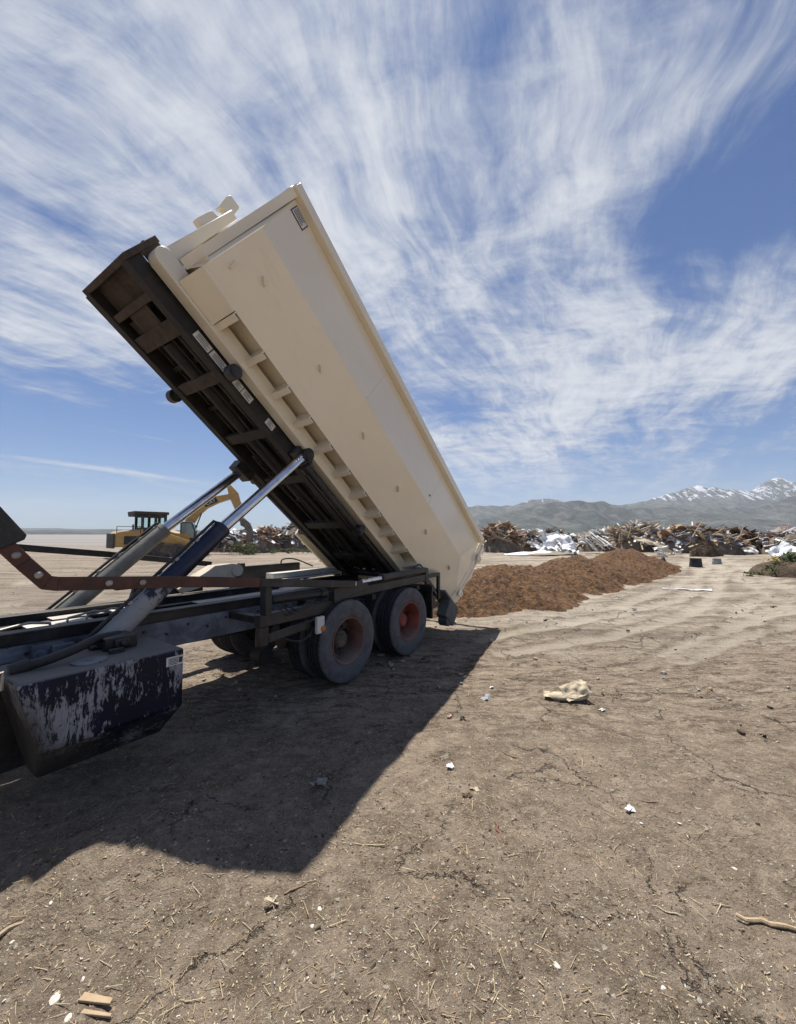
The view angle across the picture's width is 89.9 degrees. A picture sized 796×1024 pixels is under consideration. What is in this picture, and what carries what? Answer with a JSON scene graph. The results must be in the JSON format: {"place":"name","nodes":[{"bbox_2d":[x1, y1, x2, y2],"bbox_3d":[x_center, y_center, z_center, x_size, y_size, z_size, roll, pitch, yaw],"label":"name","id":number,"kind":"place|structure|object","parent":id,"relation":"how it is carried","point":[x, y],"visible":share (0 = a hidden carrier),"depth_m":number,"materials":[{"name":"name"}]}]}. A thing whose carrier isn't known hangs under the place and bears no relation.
{"place":"outdoors","nodes":[
{"label":"outdoors","id":0,"kind":"place"},
{"bbox_2d":[1,600,787,1020],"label":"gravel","id":1,"kind":"structure","parent":0,"point":[477,890],"depth_m":1.95,"materials":[{"name":"white stone"}]},
{"bbox_2d":[0,535,795,1023],"bbox_3d":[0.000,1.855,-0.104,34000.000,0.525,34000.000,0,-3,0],"label":"ground","id":2,"kind":"structure","parent":0,"point":[662,621],"depth_m":2.49,"materials":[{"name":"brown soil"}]},
{"bbox_2d":[0,920,23,936],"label":"stick","id":3,"kind":"object","parent":2,"relation":"on","point":[8,928],"visible":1,"depth_m":1.81,"materials":[{"name":"beige wood"}]},
{"bbox_2d":[49,992,60,1005],"bbox_3d":[-1.355,1.921,1.574,0.045,0.012,0.035,-3,-4,42],"label":"stone","id":4,"kind":"object","parent":2,"relation":"on","point":[54,999],"visible":1,"depth_m":1.57,"materials":[{"name":"white stone"}]},
{"bbox_2d":[64,1013,71,1022],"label":"stone","id":5,"kind":"object","parent":2,"relation":"on","point":[68,1016],"visible":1,"depth_m":1.51,"materials":[{"name":"white stone"}]},
{"bbox_2d":[78,992,112,1005],"bbox_3d":[-1.190,1.924,1.576,0.134,0.010,0.030,0,-3,5],"label":"wood slat","id":6,"kind":"object","parent":2,"relation":"on","point":[89,998],"visible":1,"depth_m":1.57,"materials":[{"name":"beige wood"}]},
{"bbox_2d":[81,1009,111,1017],"bbox_3d":[-1.155,1.923,1.528,0.124,0.009,0.016,0,-3,5],"label":"wood slat","id":7,"kind":"object","parent":2,"relation":"on","point":[92,1013],"visible":1,"depth_m":1.52,"materials":[{"name":"beige wood"}]},
{"bbox_2d":[106,511,210,556],"bbox_3d":[-19.990,1.948,33.773,2.830,3.835,7.378,-3,-4,42],"label":"track loader","id":8,"kind":"object","parent":2,"relation":"on","point":[170,545],"visible":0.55,"depth_m":32.35,"materials":[{"name":"metal"}]},
{"bbox_2d":[170,485,253,549],"bbox_3d":[-18.953,0.624,38.448,9.500,6.860,3.005,1,-3,-16],"label":"excavator arm","id":9,"kind":"object","parent":2,"relation":"on","point":[188,528],"visible":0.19,"depth_m":38.59,"materials":[{"name":"metal"}]},
{"bbox_2d":[0,235,439,777],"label":"roll off truck","id":10,"kind":"object","parent":2,"relation":"on","point":[81,680],"visible":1,"depth_m":4.35,"materials":[{"name":"paint"}]},
{"bbox_2d":[148,182,483,625],"bbox_3d":[-1.138,-0.838,6.718,2.855,2.284,7.092,-2,-42,35],"label":"roll off container","id":11,"kind":"object","parent":10,"relation":"on","point":[267,296],"visible":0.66,"depth_m":5.06,"materials":[{"name":"beige metal"}]},
{"bbox_2d":[295,529,341,574],"bbox_3d":[-1.227,0.592,8.881,0.140,1.580,2.300,-2,-42,35],"label":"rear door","id":12,"kind":"structure","parent":11,"relation":"in","point":[305,541],"depth_m":8.08,"materials":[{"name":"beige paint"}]},
{"bbox_2d":[211,528,245,551],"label":"waste heap","id":13,"kind":"object","parent":2,"relation":"on","point":[230,540],"visible":0.48,"depth_m":41.24,"materials":[{"name":"multicoloured wood"}]},
{"bbox_2d":[227,539,260,554],"bbox_3d":[-13.758,3.165,35.844,2.943,1.466,1.934,0,-3,0],"label":"bush","id":14,"kind":"object","parent":2,"relation":"on","point":[239,548],"visible":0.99,"depth_m":35.50,"materials":[{"name":"green plant"}]},
{"bbox_2d":[236,523,284,553],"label":"waste heap","id":15,"kind":"object","parent":2,"relation":"on","point":[266,538],"visible":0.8,"depth_m":40.21,"materials":[{"name":"multicoloured wood"}]},
{"bbox_2d":[264,895,278,909],"bbox_3d":[-0.627,1.950,1.978,0.071,0.056,0.056,1,-3,-18],"label":"litter scrap","id":16,"kind":"object","parent":2,"relation":"on","point":[273,901],"visible":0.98,"depth_m":1.98,"materials":[{"name":"beige paper"}]},
{"bbox_2d":[255,548,310,553],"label":"weeds","id":17,"kind":"object","parent":2,"relation":"on","point":[288,550],"visible":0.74,"depth_m":37.60,"materials":[{"name":"green plant"}]},
{"bbox_2d":[272,522,309,551],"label":"waste heap","id":18,"kind":"object","parent":2,"relation":"on","point":[292,539],"visible":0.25,"depth_m":41.01,"materials":[{"name":"multicoloured wood"}]},
{"bbox_2d":[284,882,306,894],"bbox_3d":[-0.532,1.953,2.068,0.121,0.012,0.016,2,-4,-30],"label":"stick","id":19,"kind":"object","parent":2,"relation":"on","point":[295,888],"visible":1,"depth_m":2.06,"materials":[{"name":"brown wood"}]},
{"bbox_2d":[309,777,326,785],"bbox_3d":[-0.583,1.992,2.922,0.135,0.073,0.118,0,-3,0],"label":"litter scrap","id":20,"kind":"object","parent":2,"relation":"on","point":[320,781],"visible":1,"depth_m":2.95,"materials":[{"name":"white paper"}]},
{"bbox_2d":[351,843,384,845],"bbox_3d":[-0.178,1.966,2.358,0.201,0.007,0.016,0,-3,3],"label":"stick","id":21,"kind":"object","parent":2,"relation":"on","point":[368,844],"visible":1,"depth_m":2.35,"materials":[{"name":"wood"}]},
{"bbox_2d":[2,562,790,742],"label":"clods","id":22,"kind":"object","parent":2,"relation":"on","point":[740,731],"visible":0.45,"depth_m":5.37,"materials":[{"name":"brown soil"}]},
{"bbox_2d":[0,589,795,1023],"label":"wood chips","id":23,"kind":"object","parent":2,"relation":"on","point":[388,905],"visible":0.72,"depth_m":1.89,"materials":[{"name":"wood"}]},
{"bbox_2d":[0,623,795,1023],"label":"straw","id":24,"kind":"object","parent":2,"relation":"on","point":[220,985],"visible":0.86,"depth_m":1.91,"materials":[{"name":"beige plant"}]},
{"bbox_2d":[0,669,795,1023],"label":"pale crumbs","id":25,"kind":"object","parent":2,"relation":"on","point":[388,897],"visible":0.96,"depth_m":1.92,"materials":[{"name":"white stone"}]},
{"bbox_2d":[446,762,453,768],"bbox_3d":[0.407,1.985,3.116,0.062,0.030,0.064,0,-3,0],"label":"litter scrap","id":26,"kind":"object","parent":2,"relation":"on","point":[451,765],"visible":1,"depth_m":3.10,"materials":[{"name":"white paper"}]},
{"bbox_2d":[462,792,472,797],"bbox_3d":[0.474,1.941,2.733,0.078,0.028,0.052,0,-3,0],"label":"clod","id":27,"kind":"object","parent":2,"relation":"on","point":[469,794],"visible":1,"depth_m":2.73,"materials":[{"name":"brown soil"}]},
{"bbox_2d":[480,694,489,700],"bbox_3d":[1.006,2.106,4.527,0.112,0.060,0.112,-2,-4,37],"label":"litter scrap","id":28,"kind":"object","parent":2,"relation":"on","point":[486,697],"visible":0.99,"depth_m":4.52,"materials":[{"name":"white paper"}]},
{"bbox_2d":[494,820,501,838],"bbox_3d":[0.609,1.934,2.420,0.028,0.018,0.153,0,-3,2],"label":"stick","id":29,"kind":"object","parent":2,"relation":"on","point":[497,830],"visible":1,"depth_m":2.42,"materials":[{"name":"beige wood"}]},
{"bbox_2d":[480,520,530,552],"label":"waste heap","id":30,"kind":"object","parent":2,"relation":"on","point":[506,537],"visible":0.9,"depth_m":40.33,"materials":[{"name":"brown wood"}]},
{"bbox_2d":[501,750,540,766],"bbox_3d":[0.967,2.038,3.321,0.462,0.016,0.031,-3,-4,41],"label":"stick","id":31,"kind":"object","parent":2,"relation":"on","point":[515,757],"visible":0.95,"depth_m":3.32,"materials":[{"name":"brown wood"}]},
{"bbox_2d":[504,550,554,554],"bbox_3d":[11.946,3.732,36.132,4.951,0.562,1.221,0,-3,-6],"label":"plastic sheet","id":32,"kind":"object","parent":2,"relation":"on","point":[539,552],"visible":0.91,"depth_m":36.10,"materials":[{"name":"white plastic"}]},
{"bbox_2d":[520,529,542,551],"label":"waste heap","id":33,"kind":"object","parent":2,"relation":"on","point":[531,535],"visible":0.43,"depth_m":46.03,"materials":[{"name":"multicoloured wood"}]},
{"bbox_2d":[528,540,543,546],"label":"plastic sheet","id":34,"kind":"object","parent":33,"relation":"on","point":[534,544],"visible":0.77,"depth_m":45.39,"materials":[{"name":"white plastic"}]},
{"bbox_2d":[544,527,565,533],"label":"waste heap","id":35,"kind":"object","parent":2,"relation":"on","point":[548,530],"visible":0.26,"depth_m":60.25,"materials":[{"name":"brown wood"}]},
{"bbox_2d":[553,961,560,968],"bbox_3d":[0.676,1.929,1.697,0.034,0.009,0.025,-2,-4,36],"label":"stone","id":36,"kind":"object","parent":2,"relation":"on","point":[557,965],"visible":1,"depth_m":1.69,"materials":[{"name":"white stone"}]},
{"bbox_2d":[433,548,681,617],"bbox_3d":[7.937,2.265,16.936,22.919,1.352,7.295,3,-4,-44],"label":"mulch pile","id":37,"kind":"object","parent":2,"relation":"on","point":[563,584],"visible":0.77,"depth_m":11.26,"materials":[{"name":"brown wood"}]},
{"bbox_2d":[536,529,578,554],"bbox_3d":[15.248,2.856,37.606,4.323,2.583,2.453,1,-3,-17],"label":"plastic membrane","id":38,"kind":"object","parent":2,"relation":"on","point":[557,541],"visible":0.95,"depth_m":37.69,"materials":[{"name":"white plastic"}]},
{"bbox_2d":[543,679,591,701],"bbox_3d":[1.923,2.043,4.554,0.538,0.207,0.240,0,-3,-5],"label":"paper bag","id":39,"kind":"object","parent":2,"relation":"on","point":[577,690],"visible":1,"depth_m":4.52,"materials":[{"name":"beige paper"}]},
{"bbox_2d":[562,533,584,544],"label":"waste heap","id":40,"kind":"object","parent":2,"relation":"on","point":[574,537],"visible":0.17,"depth_m":50.73,"materials":[{"name":"white plastic"}]},
{"bbox_2d":[574,526,618,551],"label":"waste heap","id":41,"kind":"object","parent":2,"relation":"on","point":[582,545],"visible":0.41,"depth_m":45.22,"materials":[{"name":"grey wood"}]},
{"bbox_2d":[579,531,617,552],"bbox_3d":[19.411,2.867,38.718,4.089,2.162,1.291,0,-3,0],"label":"broken panel","id":42,"kind":"object","parent":2,"relation":"on","point":[592,545],"visible":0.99,"depth_m":38.53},
{"bbox_2d":[624,804,635,811],"bbox_3d":[1.534,1.968,2.642,0.070,0.028,0.056,1,-3,-18],"label":"litter scrap","id":43,"kind":"object","parent":2,"relation":"on","point":[629,808],"visible":1,"depth_m":2.64,"materials":[{"name":"white paper"}]},
{"bbox_2d":[596,519,668,551],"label":"waste heap","id":44,"kind":"object","parent":2,"relation":"on","point":[619,539],"visible":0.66,"depth_m":40.62,"materials":[{"name":"beige wood"}]},
{"bbox_2d":[632,536,664,546],"bbox_3d":[21.926,2.635,34.765,2.652,1.098,0.794,0,-3,5],"label":"plank","id":45,"kind":"object","parent":2,"relation":"on","point":[648,541],"visible":0.94,"depth_m":34.65,"materials":[{"name":"beige wood"}]},
{"bbox_2d":[639,800,660,802],"bbox_3d":[1.740,1.986,2.738,0.163,0.009,0.025,0,-3,0],"label":"stick","id":46,"kind":"object","parent":2,"relation":"on","point":[650,801],"visible":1,"depth_m":2.73,"materials":[{"name":"brown wood"}]},
{"bbox_2d":[652,905,680,915],"bbox_3d":[1.299,1.930,1.929,0.122,0.006,0.020,-2,-4,28],"label":"stick","id":47,"kind":"object","parent":2,"relation":"on","point":[666,911],"visible":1,"depth_m":1.92,"materials":[{"name":"wood"}]},
{"bbox_2d":[652,545,683,556],"bbox_3d":[22.627,3.260,33.423,2.372,1.041,1.121,0,-3,5],"label":"shredded sheet","id":48,"kind":"object","parent":2,"relation":"on","point":[662,552],"visible":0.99,"depth_m":33.27,"materials":[{"name":"white plastic"}]},
{"bbox_2d":[661,588,711,590],"bbox_3d":[9.789,2.613,13.479,1.526,0.067,0.149,-1,-3,14],"label":"plastic strip","id":49,"kind":"object","parent":2,"relation":"on","point":[690,589],"visible":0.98,"depth_m":13.41,"materials":[{"name":"white plastic"}]},
{"bbox_2d":[689,558,702,566],"bbox_3d":[17.444,2.964,23.356,0.656,0.500,0.656,0,-3,0],"label":"plastic tub","id":50,"kind":"object","parent":2,"relation":"on","point":[695,562],"visible":0.98,"depth_m":23.14,"materials":[{"name":"black plastic"}]},
{"bbox_2d":[643,522,757,554],"bbox_3d":[28.582,2.525,38.755,8.477,3.254,7.751,0,-3,0],"label":"waste heap","id":51,"kind":"object","parent":2,"relation":"on","point":[671,536],"visible":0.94,"depth_m":36.62,"materials":[{"name":"brown wood"}]},
{"bbox_2d":[689,542,723,556],"bbox_3d":[25.585,3.093,33.138,2.694,1.333,1.883,-1,-3,21],"label":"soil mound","id":52,"kind":"object","parent":2,"relation":"on","point":[704,550],"visible":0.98,"depth_m":32.73,"materials":[{"name":"brown soil"}]},
{"bbox_2d":[712,558,721,563],"bbox_3d":[20.396,3.155,25.495,0.517,0.360,0.517,0,-3,0],"label":"plastic tub","id":53,"kind":"object","parent":2,"relation":"on","point":[716,560],"visible":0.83,"depth_m":25.34,"materials":[{"name":"grey plastic"}]},
{"bbox_2d":[722,526,766,553],"bbox_3d":[34.642,2.848,40.734,6.891,2.855,7.109,0,-3,0],"label":"waste heap","id":54,"kind":"object","parent":2,"relation":"on","point":[748,533],"visible":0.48,"depth_m":38.72,"materials":[{"name":"brown wood"}]},
{"bbox_2d":[742,545,758,553],"bbox_3d":[32.858,3.496,37.336,1.473,0.926,0.685,-1,-3,15],"label":"plastic sheet","id":55,"kind":"object","parent":2,"relation":"on","point":[754,550],"visible":0.66,"depth_m":37.23,"materials":[{"name":"white plastic"}]},
{"bbox_2d":[743,571,764,576],"bbox_3d":[15.736,2.752,17.708,1.040,0.238,0.622,0,-3,0],"label":"shrub","id":56,"kind":"object","parent":2,"relation":"on","point":[753,573],"visible":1,"depth_m":17.61,"materials":[{"name":"green plant"}]},
{"bbox_2d":[736,913,795,930],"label":"stick","id":57,"kind":"object","parent":2,"relation":"on","point":[768,923],"visible":1,"depth_m":1.88,"materials":[{"name":"beige wood"}]},
{"bbox_2d":[748,552,795,577],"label":"soil mound","id":58,"kind":"object","parent":2,"relation":"on","point":[788,570],"visible":0.76,"depth_m":17.66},
{"bbox_2d":[761,558,789,573],"bbox_3d":[16.920,2.385,17.834,1.400,0.719,1.043,0,-3,0],"label":"shrub","id":59,"kind":"object","parent":58,"relation":"on","point":[773,570],"visible":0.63,"depth_m":17.81,"materials":[{"name":"green plant"}]},
{"bbox_2d":[768,551,795,561],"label":"shrub","id":60,"kind":"object","parent":58,"relation":"on","point":[790,556],"visible":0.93,"depth_m":17.90,"materials":[{"name":"green plant"}]},
{"bbox_2d":[752,526,795,553],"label":"waste heap","id":61,"kind":"object","parent":2,"relation":"on","point":[772,538],"visible":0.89,"depth_m":36.73,"materials":[{"name":"grey wood"}]},
{"bbox_2d":[765,541,795,555],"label":"plastic sheet","id":62,"kind":"object","parent":2,"relation":"on","point":[782,547],"visible":0.75,"depth_m":32.84,"materials":[{"name":"white plastic"}]},
{"bbox_2d":[0,0,795,529],"label":"sky","id":63,"kind":"structure","parent":0,"point":[567,228],"materials":[{"name":"blue"}]},
{"bbox_2d":[21,478,795,529],"bbox_3d":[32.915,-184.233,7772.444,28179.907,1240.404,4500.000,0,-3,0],"label":"snowy mountains","id":64,"kind":"structure","parent":0,"point":[773,490],"depth_m":8211.05,"materials":[{"name":"white snow"}]},
{"bbox_2d":[23,496,795,534],"bbox_3d":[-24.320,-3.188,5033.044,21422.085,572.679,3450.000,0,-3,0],"label":"foothills","id":65,"kind":"structure","parent":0,"point":[578,517],"depth_m":4980.33,"materials":[{"name":"grey stone"}]}
]}

